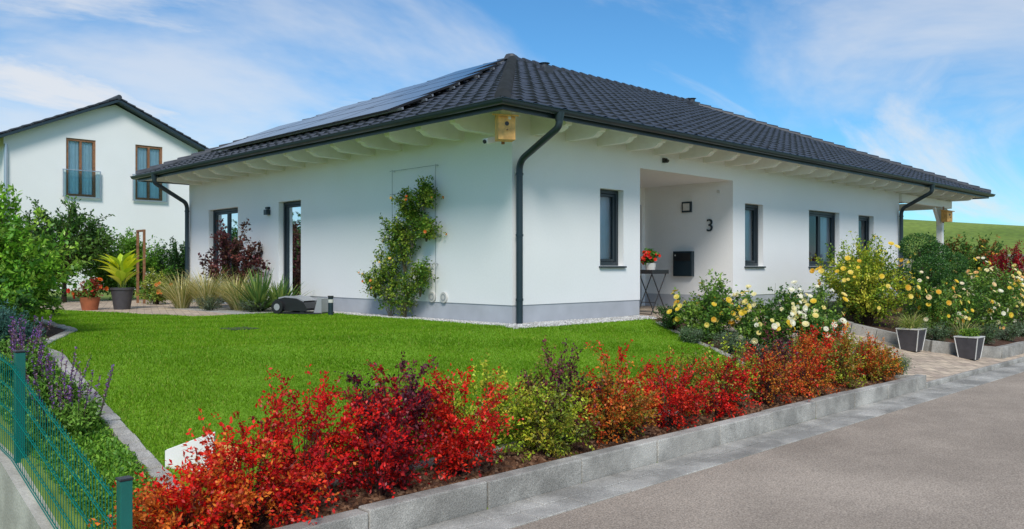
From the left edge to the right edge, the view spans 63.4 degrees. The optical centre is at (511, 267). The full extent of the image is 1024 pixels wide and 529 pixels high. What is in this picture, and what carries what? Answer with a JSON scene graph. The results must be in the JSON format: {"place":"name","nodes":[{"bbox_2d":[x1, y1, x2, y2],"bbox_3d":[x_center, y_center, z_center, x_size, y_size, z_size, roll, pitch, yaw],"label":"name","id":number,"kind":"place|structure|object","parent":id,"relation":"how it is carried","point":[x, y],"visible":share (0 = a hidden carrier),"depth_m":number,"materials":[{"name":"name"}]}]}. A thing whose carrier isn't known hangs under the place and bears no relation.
{"place":"outdoors","nodes":[
{"label":"outdoors","id":0,"kind":"place"},
{"bbox_2d":[40,299,235,315],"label":"patio paving","id":1,"kind":"structure","parent":0,"point":[142,308],"depth_m":16.82,"materials":[{"name":"stone"}]},
{"bbox_2d":[66,277,108,309],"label":"potted red flowers","id":2,"kind":"object","parent":1,"relation":"on","point":[89,300],"visible":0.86,"depth_m":16.12,"materials":[{"name":"ceramic"}]},
{"bbox_2d":[93,250,144,309],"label":"potted canna plant","id":3,"kind":"object","parent":1,"relation":"on","point":[120,267],"visible":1,"depth_m":16.37,"materials":[{"name":"green plant"}]},
{"bbox_2d":[136,229,145,303],"bbox_3d":[-8.634,-0.020,19.299,0.050,1.720,0.450,0,0,-44],"label":"wooden garden frame","id":4,"kind":"object","parent":1,"relation":"on","point":[144,260],"visible":0.83,"depth_m":19.41,"materials":[{"name":"brown wood"}]},
{"bbox_2d":[34,309,756,506],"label":"lawn","id":5,"kind":"structure","parent":0,"point":[172,375],"depth_m":9.13,"materials":[{"name":"green plant"}]},
{"bbox_2d":[165,432,238,470],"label":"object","id":6,"kind":"object","parent":5,"relation":"on","point":[175,455],"visible":0.37,"depth_m":5.69,"materials":[{"name":"white plastic"}]},
{"bbox_2d":[271,295,333,314],"bbox_3d":[-3.756,0.662,14.892,0.986,0.316,0.610,0,0,21],"label":"robot lawn mower","id":7,"kind":"object","parent":5,"relation":"on","point":[299,304],"visible":0.98,"depth_m":14.71,"materials":[{"name":"black plastic"}]},
{"bbox_2d":[677,325,705,343],"bbox_3d":[2.672,1.003,12.396,0.434,0.328,0.462,0,0,10],"label":"lavender cushion","id":8,"kind":"object","parent":5,"relation":"on","point":[689,336],"visible":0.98,"depth_m":12.30,"materials":[{"name":"green plant"}]},
{"bbox_2d":[21,318,897,528],"bbox_3d":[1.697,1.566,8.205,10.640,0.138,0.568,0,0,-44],"label":"bark mulch","id":9,"kind":"object","parent":0,"point":[428,478],"visible":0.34,"depth_m":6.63,"materials":[{"name":"wood"}]},
{"bbox_2d":[0,274,44,320],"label":"hydrangea shrub","id":10,"kind":"object","parent":9,"relation":"on","point":[21,302],"visible":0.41,"depth_m":8.68,"materials":[{"name":"green plant"}]},
{"bbox_2d":[0,299,45,347],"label":"conifer shrub","id":11,"kind":"object","parent":9,"relation":"on","point":[5,321],"visible":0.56,"depth_m":7.78,"materials":[{"name":"green plant"}]},
{"bbox_2d":[0,314,55,362],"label":"purple salvia","id":12,"kind":"object","parent":9,"relation":"on","point":[5,349],"visible":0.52,"depth_m":7.31,"materials":[{"name":"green plant"}]},
{"bbox_2d":[0,181,92,329],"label":"hydrangea shrub","id":13,"kind":"object","parent":9,"relation":"on","point":[15,252],"visible":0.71,"depth_m":9.92,"materials":[{"name":"green plant"}]},
{"bbox_2d":[1,348,197,528],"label":"ground cover plants","id":14,"kind":"object","parent":9,"relation":"on","point":[96,452],"visible":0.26,"depth_m":5.57,"materials":[{"name":"green plant"}]},
{"bbox_2d":[88,457,256,528],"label":"barberry bush","id":15,"kind":"object","parent":9,"relation":"on","point":[160,502],"visible":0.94,"depth_m":4.58,"materials":[{"name":"red plant"}]},
{"bbox_2d":[167,390,357,528],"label":"barberry bush","id":16,"kind":"object","parent":9,"relation":"on","point":[273,494],"visible":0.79,"depth_m":4.99,"materials":[{"name":"red plant"}]},
{"bbox_2d":[234,364,388,513],"bbox_3d":[-1.346,1.107,5.480,0.890,0.939,1.188,0,0,16],"label":"barberry bush","id":17,"kind":"object","parent":9,"relation":"on","point":[309,418],"visible":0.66,"depth_m":5.51,"materials":[{"name":"red plant"}]},
{"bbox_2d":[302,381,451,503],"bbox_3d":[-0.931,1.197,5.789,0.946,0.836,0.988,0,0,28],"label":"barberry bush","id":18,"kind":"object","parent":9,"relation":"on","point":[387,462],"visible":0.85,"depth_m":5.68,"materials":[{"name":"red plant"}]},
{"bbox_2d":[334,351,448,471],"bbox_3d":[-0.911,1.077,6.155,0.860,0.957,0.854,0,0,-9],"label":"barberry bush","id":19,"kind":"object","parent":9,"relation":"on","point":[410,393],"visible":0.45,"depth_m":6.05,"materials":[{"name":"red plant"}]},
{"bbox_2d":[392,355,524,481],"bbox_3d":[-0.357,1.122,6.238,1.043,0.957,1.139,0,0,-44],"label":"barberry bush","id":20,"kind":"object","parent":9,"relation":"on","point":[444,413],"visible":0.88,"depth_m":6.12,"materials":[{"name":"red plant"}]},
{"bbox_2d":[429,350,545,447],"bbox_3d":[-0.258,1.103,6.887,1.049,0.896,1.058,0,0,21],"label":"barberry bush","id":21,"kind":"object","parent":9,"relation":"on","point":[483,385],"visible":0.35,"depth_m":6.88,"materials":[{"name":"green plant"}]},
{"bbox_2d":[490,376,604,462],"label":"barberry bush","id":22,"kind":"object","parent":9,"relation":"on","point":[537,438],"visible":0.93,"depth_m":6.81,"materials":[{"name":"green plant"}]},
{"bbox_2d":[508,335,616,444],"bbox_3d":[0.388,1.086,7.360,0.956,0.959,1.022,0,0,-44],"label":"barberry bush","id":23,"kind":"object","parent":9,"relation":"on","point":[558,373],"visible":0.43,"depth_m":7.29,"materials":[{"name":"green plant"}]},
{"bbox_2d":[564,356,663,447],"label":"barberry bush","id":24,"kind":"object","parent":9,"relation":"on","point":[613,420],"visible":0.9,"depth_m":7.36,"materials":[{"name":"orange plant"}]},
{"bbox_2d":[568,339,668,431],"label":"barberry bush","id":25,"kind":"object","parent":9,"relation":"on","point":[621,359],"visible":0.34,"depth_m":7.79,"materials":[{"name":"red plant"}]},
{"bbox_2d":[653,304,684,329],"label":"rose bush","id":26,"kind":"object","parent":9,"relation":"on","point":[667,320],"visible":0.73,"depth_m":13.14,"materials":[{"name":"green plant"}]},
{"bbox_2d":[622,351,719,430],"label":"barberry bush","id":27,"kind":"object","parent":9,"relation":"on","point":[677,396],"visible":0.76,"depth_m":8.07,"materials":[{"name":"red plant"}]},
{"bbox_2d":[628,345,739,416],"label":"barberry bush","id":28,"kind":"object","parent":9,"relation":"on","point":[692,380],"visible":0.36,"depth_m":8.52,"materials":[{"name":"red plant"}]},
{"bbox_2d":[667,269,751,342],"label":"rose bush","id":29,"kind":"object","parent":9,"relation":"on","point":[707,318],"visible":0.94,"depth_m":12.67,"materials":[{"name":"green plant"}]},
{"bbox_2d":[683,277,742,334],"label":"rose bush","id":30,"kind":"object","parent":9,"relation":"on","point":[727,299],"visible":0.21,"depth_m":13.20,"materials":[{"name":"green plant"}]},
{"bbox_2d":[684,350,767,420],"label":"barberry bush","id":31,"kind":"object","parent":9,"relation":"on","point":[725,404],"visible":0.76,"depth_m":8.69,"materials":[{"name":"red plant"}]},
{"bbox_2d":[698,333,764,407],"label":"barberry bush","id":32,"kind":"object","parent":9,"relation":"on","point":[714,366],"visible":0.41,"depth_m":9.14,"materials":[{"name":"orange plant"}]},
{"bbox_2d":[707,327,756,352],"bbox_3d":[3.219,1.078,12.045,0.684,0.414,0.656,0,0,-44],"label":"lavender cushion","id":33,"kind":"object","parent":9,"relation":"on","point":[731,341],"visible":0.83,"depth_m":12.01,"materials":[{"name":"green plant"}]},
{"bbox_2d":[727,299,796,351],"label":"rose bush","id":34,"kind":"object","parent":9,"relation":"on","point":[754,331],"visible":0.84,"depth_m":12.40,"materials":[{"name":"green plant"}]},
{"bbox_2d":[722,322,813,396],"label":"barberry bush","id":35,"kind":"object","parent":9,"relation":"on","point":[789,355],"visible":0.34,"depth_m":9.85,"materials":[{"name":"red plant"}]},
{"bbox_2d":[724,341,815,404],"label":"barberry bush","id":36,"kind":"object","parent":9,"relation":"on","point":[763,397],"visible":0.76,"depth_m":9.38,"materials":[{"name":"red plant"}]},
{"bbox_2d":[732,282,809,343],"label":"rose bush","id":37,"kind":"object","parent":9,"relation":"on","point":[794,307],"visible":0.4,"depth_m":12.83,"materials":[{"name":"green plant"}]},
{"bbox_2d":[759,332,848,397],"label":"barberry bush","id":38,"kind":"object","parent":9,"relation":"on","point":[807,383],"visible":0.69,"depth_m":10.04,"materials":[{"name":"red plant"}]},
{"bbox_2d":[784,322,845,386],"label":"barberry bush","id":39,"kind":"object","parent":9,"relation":"on","point":[835,356],"visible":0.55,"depth_m":10.51,"materials":[{"name":"red plant"}]},
{"bbox_2d":[783,280,848,346],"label":"rose bush","id":40,"kind":"object","parent":9,"relation":"on","point":[815,300],"visible":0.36,"depth_m":13.04,"materials":[{"name":"green plant"}]},
{"bbox_2d":[788,303,856,358],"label":"rose bush","id":41,"kind":"object","parent":9,"relation":"on","point":[818,321],"visible":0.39,"depth_m":12.34,"materials":[{"name":"green plant"}]},
{"bbox_2d":[810,315,875,378],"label":"barberry bush","id":42,"kind":"object","parent":9,"relation":"on","point":[838,337],"visible":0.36,"depth_m":11.21,"materials":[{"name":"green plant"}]},
{"bbox_2d":[809,328,888,387],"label":"barberry bush","id":43,"kind":"object","parent":9,"relation":"on","point":[848,367],"visible":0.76,"depth_m":10.72,"materials":[{"name":"orange plant"}]},
{"bbox_2d":[836,324,903,381],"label":"barberry bush","id":44,"kind":"object","parent":9,"relation":"on","point":[874,364],"visible":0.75,"depth_m":11.32,"materials":[{"name":"red plant"}]},
{"bbox_2d":[0,0,1023,225],"label":"sky","id":45,"kind":"structure","parent":0,"point":[935,86],"materials":[{"name":"blue"}]},
{"bbox_2d":[1,219,1023,528],"bbox_3d":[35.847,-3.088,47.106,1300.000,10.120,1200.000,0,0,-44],"label":"ground","id":46,"kind":"structure","parent":0,"point":[1011,235],"depth_m":50.42,"materials":[{"name":"green plant"}]},
{"bbox_2d":[0,334,58,385],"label":"purple salvia","id":47,"kind":"object","parent":46,"relation":"on","point":[30,366],"visible":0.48,"depth_m":6.84,"materials":[{"name":"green plant"}]},
{"bbox_2d":[0,444,59,528],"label":"concrete retaining wall","id":48,"kind":"structure","parent":46,"relation":"on","point":[20,507],"depth_m":5.28,"materials":[{"name":"grey concrete"}]},
{"bbox_2d":[0,350,133,528],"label":"green fence","id":49,"kind":"object","parent":48,"relation":"on","point":[124,494],"visible":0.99,"depth_m":5.00,"materials":[{"name":"green coated steel"},{"name":"metal"}]},
{"bbox_2d":[7,347,95,406],"bbox_3d":[-3.608,0.883,6.519,0.648,0.510,0.554,0,0,-44],"label":"purple salvia","id":50,"kind":"object","parent":46,"relation":"on","point":[43,388],"visible":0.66,"depth_m":6.47,"materials":[{"name":"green plant"}]},
{"bbox_2d":[26,364,113,436],"bbox_3d":[-3.224,0.994,6.068,0.566,0.523,0.606,0,0,12],"label":"purple salvia","id":51,"kind":"object","parent":46,"relation":"on","point":[70,419],"visible":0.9,"depth_m":5.99,"materials":[{"name":"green plant"}]},
{"bbox_2d":[19,195,128,301],"bbox_3d":[-10.776,-0.414,19.845,2.661,2.611,2.805,0,0,-44],"label":"tree","id":52,"kind":"object","parent":46,"relation":"on","point":[88,236],"visible":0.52,"depth_m":19.65,"materials":[{"name":"green plant"}]},
{"bbox_2d":[0,105,197,290],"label":"walls","id":53,"kind":"structure","parent":46,"relation":"on","point":[37,159],"depth_m":31.63,"materials":[{"name":"white paint"}]},
{"bbox_2d":[0,95,208,151],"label":"roof","id":54,"kind":"structure","parent":53,"relation":"on","point":[119,101],"depth_m":31.84,"materials":[{"name":"tile"}]},
{"bbox_2d":[68,141,158,198],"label":"curtains","id":55,"kind":"object","parent":53,"relation":"attached to","point":[73,163],"visible":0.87,"depth_m":31.32,"materials":[{"name":"fabric"}]},
{"bbox_2d":[62,138,166,201],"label":"window frames","id":56,"kind":"structure","parent":53,"relation":"attached to","point":[93,171],"depth_m":31.38,"materials":[{"name":"brown wood"}]},
{"bbox_2d":[76,227,182,299],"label":"garden shrub","id":57,"kind":"object","parent":46,"relation":"on","point":[108,281],"visible":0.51,"depth_m":21.35,"materials":[{"name":"green plant"}]},
{"bbox_2d":[133,268,173,304],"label":"garden shrub","id":58,"kind":"object","parent":46,"relation":"on","point":[155,294],"visible":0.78,"depth_m":18.61,"materials":[{"name":"green plant"}]},
{"bbox_2d":[146,235,184,289],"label":"garden shrub","id":59,"kind":"object","parent":46,"relation":"on","point":[177,258],"visible":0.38,"depth_m":22.89,"materials":[{"name":"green plant"}]},
{"bbox_2d":[198,218,270,300],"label":"purple smoke bush","id":60,"kind":"object","parent":46,"relation":"on","point":[236,245],"visible":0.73,"depth_m":17.38,"materials":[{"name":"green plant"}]},
{"bbox_2d":[172,305,313,313],"bbox_3d":[-5.412,0.832,16.553,1.720,0.001,3.520,0,0,-44],"label":"patio gravel bed","id":61,"kind":"object","parent":46,"relation":"on","point":[225,309],"visible":0.34,"depth_m":16.08,"materials":[{"name":"grey gravel"}]},
{"bbox_2d":[150,270,206,308],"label":"feather grass","id":62,"kind":"object","parent":61,"relation":"on","point":[180,300],"depth_m":16.78,"materials":[{"name":"beige plant"}]},
{"bbox_2d":[170,266,235,308],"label":"feather grass","id":63,"kind":"object","parent":61,"relation":"on","point":[198,292],"depth_m":16.60,"materials":[{"name":"beige plant"}]},
{"bbox_2d":[201,269,265,310],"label":"feather grass","id":64,"kind":"object","parent":61,"relation":"on","point":[227,289],"depth_m":16.29,"materials":[{"name":"beige plant"}]},
{"bbox_2d":[219,263,298,310],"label":"yucca plant","id":65,"kind":"object","parent":61,"relation":"on","point":[255,292],"visible":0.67,"depth_m":15.64,"materials":[{"name":"green plant"}]},
{"bbox_2d":[249,275,315,309],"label":"yucca plant","id":66,"kind":"object","parent":61,"relation":"on","point":[281,293],"visible":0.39,"depth_m":15.70,"materials":[{"name":"green plant"}]},
{"bbox_2d":[35,316,767,507],"bbox_3d":[-3.049,1.192,12.744,9.164,0.776,12.594,0,0,-44],"label":"granite lawn edging","id":67,"kind":"object","parent":46,"relation":"on","point":[126,436],"visible":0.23,"depth_m":6.32,"materials":[{"name":"grey stone"}]},
{"bbox_2d":[189,110,898,305],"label":"walls","id":68,"kind":"structure","parent":46,"relation":"on","point":[345,204],"depth_m":15.18,"materials":[{"name":"white paint"}]},
{"bbox_2d":[213,189,868,304],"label":"window frames","id":69,"kind":"structure","parent":68,"relation":"attached to","point":[613,260],"depth_m":17.39,"materials":[{"name":"black metal"}]},
{"bbox_2d":[217,207,300,296],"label":"window glass panes","id":70,"kind":"object","parent":69,"relation":"in","point":[294,243],"visible":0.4,"depth_m":17.14,"materials":[{"name":"clear glass"}]},
{"bbox_2d":[151,111,934,323],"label":"downpipes","id":71,"kind":"object","parent":68,"relation":"attached to","point":[542,141],"visible":0.91,"depth_m":12.20,"materials":[{"name":"metal"}]},
{"bbox_2d":[145,177,981,198],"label":"soffit boards","id":72,"kind":"object","parent":68,"relation":"attached to","point":[161,179],"visible":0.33,"depth_m":20.45,"materials":[{"name":"white wood"}]},
{"bbox_2d":[130,96,995,202],"bbox_3d":[2.674,-2.167,22.624,20.592,0.155,13.142,0,0,-44],"label":"gutter","id":73,"kind":"object","parent":72,"relation":"attached to","point":[496,104],"visible":0.6,"depth_m":13.85,"materials":[{"name":"metal"}]},
{"bbox_2d":[136,53,990,192],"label":"roof ridge caps","id":74,"kind":"object","parent":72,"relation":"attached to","point":[504,86],"visible":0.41,"depth_m":21.60,"materials":[{"name":"tile"}]},
{"bbox_2d":[163,110,975,210],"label":"rafter tails","id":75,"kind":"object","parent":68,"relation":"attached to","point":[451,130],"visible":0.56,"depth_m":15.07,"materials":[{"name":"white wood"}]},
{"bbox_2d":[492,113,518,143],"bbox_3d":[-0.093,-1.973,11.390,0.302,0.518,0.304,0,0,-14],"label":"birdhouse","id":76,"kind":"object","parent":75,"relation":"hanging from","point":[504,128],"visible":0.88,"depth_m":11.30,"materials":[{"name":"yellow wood"}]},
{"bbox_2d":[142,59,987,192],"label":"roof tiles","id":77,"kind":"object","parent":75,"relation":"on","point":[560,89],"visible":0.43,"depth_m":16.76,"materials":[{"name":"black tile"}]},
{"bbox_2d":[211,59,503,151],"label":"solar panels","id":78,"kind":"object","parent":77,"relation":"on","point":[393,101],"visible":1,"depth_m":16.77,"materials":[{"name":"glass"},{"name":"silicon cells"},{"name":"aluminium"}]},
{"bbox_2d":[673,251,693,275],"bbox_3d":[3.572,-0.080,17.297,0.116,0.520,0.460,0,0,-44],"label":"letterbox","id":79,"kind":"object","parent":68,"relation":"attached to","point":[683,263],"visible":1,"depth_m":17.24,"materials":[{"name":"metal"}]},
{"bbox_2d":[600,197,828,263],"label":"curtains","id":80,"kind":"object","parent":68,"relation":"attached to","point":[605,227],"visible":0.07,"depth_m":17.46,"materials":[{"name":"fabric"}]},
{"bbox_2d":[193,289,898,323],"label":"plinth","id":81,"kind":"structure","parent":46,"relation":"on","point":[507,313],"depth_m":13.57,"materials":[{"name":"paint"}]},
{"bbox_2d":[274,357,1023,528],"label":"granite kerb","id":82,"kind":"structure","parent":46,"relation":"on","point":[420,509],"depth_m":6.60,"materials":[{"name":"grey stone"}]},
{"bbox_2d":[418,362,1023,528],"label":"road gutter stones","id":83,"kind":"object","parent":46,"relation":"on","point":[530,510],"visible":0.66,"depth_m":7.10,"materials":[{"name":"stone"}]},
{"bbox_2d":[770,304,1023,358],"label":"granite bed edging","id":84,"kind":"object","parent":46,"relation":"on","point":[1007,350],"visible":0.33,"depth_m":14.75,"materials":[{"name":"grey stone"}]},
{"bbox_2d":[905,231,1012,283],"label":"tree hedge","id":85,"kind":"object","parent":46,"relation":"on","point":[967,247],"visible":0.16,"depth_m":26.68,"materials":[{"name":"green plant"}]},
{"bbox_3d":[-0.702,0.847,14.807,3.440,0.026,5.530,0,0,-44],"label":"gravel strip","id":86,"kind":"object","parent":46,"relation":"on","visible":0},
{"bbox_2d":[357,175,446,317],"bbox_3d":[-1.839,-0.316,13.860,0.643,2.399,1.982,0,0,-44],"label":"climbing rose","id":87,"kind":"object","parent":86,"relation":"on","point":[415,221],"visible":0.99,"depth_m":13.74,"materials":[{"name":"green plant"}]},
{"bbox_2d":[333,311,655,328],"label":"gravel","id":88,"kind":"structure","parent":86,"relation":"on","point":[573,321],"depth_m":12.95,"materials":[{"name":"grey gravel"}]},
{"bbox_2d":[639,306,675,314],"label":"entrance paving","id":89,"kind":"structure","parent":0,"point":[647,310],"depth_m":16.38,"materials":[{"name":"stone"}]},
{"bbox_2d":[639,270,668,314],"bbox_3d":[2.513,0.437,14.858,0.500,0.793,0.360,0,0,-44],"label":"folding metal table","id":90,"kind":"object","parent":89,"relation":"on","point":[652,272],"visible":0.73,"depth_m":14.76,"materials":[{"name":"black metal"}]},
{"bbox_2d":[640,248,660,269],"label":"potted geranium","id":91,"kind":"object","parent":90,"relation":"on","point":[648,258],"visible":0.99,"depth_m":14.74,"materials":[{"name":"red plant"}]},
{"bbox_2d":[512,372,1023,528],"bbox_3d":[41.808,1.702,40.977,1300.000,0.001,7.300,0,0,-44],"label":"road","id":92,"kind":"structure","parent":0,"point":[954,460],"depth_m":6.57,"materials":[{"name":"grey asphalt"}]},
{"bbox_2d":[642,310,1023,381],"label":"paved path","id":93,"kind":"structure","parent":0,"point":[931,366],"depth_m":13.68,"materials":[{"name":"stone"}]},
{"bbox_2d":[889,311,930,351],"bbox_3d":[6.822,1.071,14.261,0.851,0.707,0.885,0,0,-15],"label":"square planter","id":94,"kind":"object","parent":93,"relation":"on","point":[911,335],"visible":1,"depth_m":14.13,"materials":[{"name":"grey plastic"}]},
{"bbox_2d":[953,326,984,359],"bbox_3d":[7.857,1.281,14.264,0.525,0.560,0.424,0,0,-44],"label":"square planter","id":95,"kind":"object","parent":93,"relation":"on","point":[969,344],"visible":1,"depth_m":14.13,"materials":[{"name":"grey plastic"}]},
{"bbox_2d":[779,297,1023,346],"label":"raised bed soil","id":96,"kind":"structure","parent":0,"point":[888,326],"depth_m":16.20,"materials":[{"name":"brown soil"}]},
{"bbox_2d":[808,235,905,313],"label":"golden shrub","id":97,"kind":"object","parent":96,"relation":"on","point":[842,253],"visible":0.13,"depth_m":16.94,"materials":[{"name":"yellow plant"}]},
{"bbox_2d":[809,230,926,325],"bbox_3d":[6.628,0.218,15.729,1.898,1.875,2.111,0,0,-44],"label":"golden shrub","id":98,"kind":"object","parent":96,"relation":"on","point":[869,303],"visible":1,"depth_m":15.45,"materials":[{"name":"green plant"}]},
{"bbox_2d":[888,232,969,318],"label":"cloud pruned topiary","id":99,"kind":"object","parent":96,"relation":"on","point":[933,259],"visible":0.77,"depth_m":16.93,"materials":[{"name":"green plant"}]},
{"bbox_2d":[884,271,973,335],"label":"rose bush","id":100,"kind":"object","parent":96,"relation":"on","point":[930,303],"visible":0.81,"depth_m":15.36,"materials":[{"name":"green plant"}]},
{"bbox_2d":[917,320,955,341],"bbox_3d":[7.501,1.144,14.814,0.608,0.431,0.715,0,0,-44],"label":"lavender cushion","id":101,"kind":"object","parent":96,"relation":"on","point":[939,333],"visible":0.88,"depth_m":14.74,"materials":[{"name":"green plant"}]},
{"bbox_2d":[935,272,1004,333],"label":"rose bush","id":102,"kind":"object","parent":96,"relation":"on","point":[973,303],"visible":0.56,"depth_m":15.88,"materials":[{"name":"green plant"}]},
{"bbox_2d":[953,261,1023,331],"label":"rose bush","id":103,"kind":"object","parent":96,"relation":"on","point":[1000,299],"visible":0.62,"depth_m":16.54,"materials":[{"name":"green plant"}]},
{"bbox_2d":[966,257,1023,325],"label":"rose bush","id":104,"kind":"object","parent":96,"relation":"on","point":[988,277],"visible":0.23,"depth_m":17.63,"materials":[{"name":"green plant"}]},
{"bbox_2d":[983,240,1023,298],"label":"red barberry shrub","id":105,"kind":"object","parent":96,"relation":"on","point":[1003,258],"visible":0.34,"depth_m":20.77,"materials":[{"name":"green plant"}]},
{"bbox_2d":[984,259,1023,325],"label":"rose bush","id":106,"kind":"object","parent":96,"relation":"on","point":[1015,316],"visible":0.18,"depth_m":18.62,"materials":[{"name":"green plant"}]},
{"label":"veranda floor","id":107,"kind":"structure","parent":0,"visible":0},
{"bbox_2d":[932,207,947,273],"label":"veranda posts","id":108,"kind":"object","parent":107,"relation":"on","point":[939,228],"visible":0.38,"depth_m":24.50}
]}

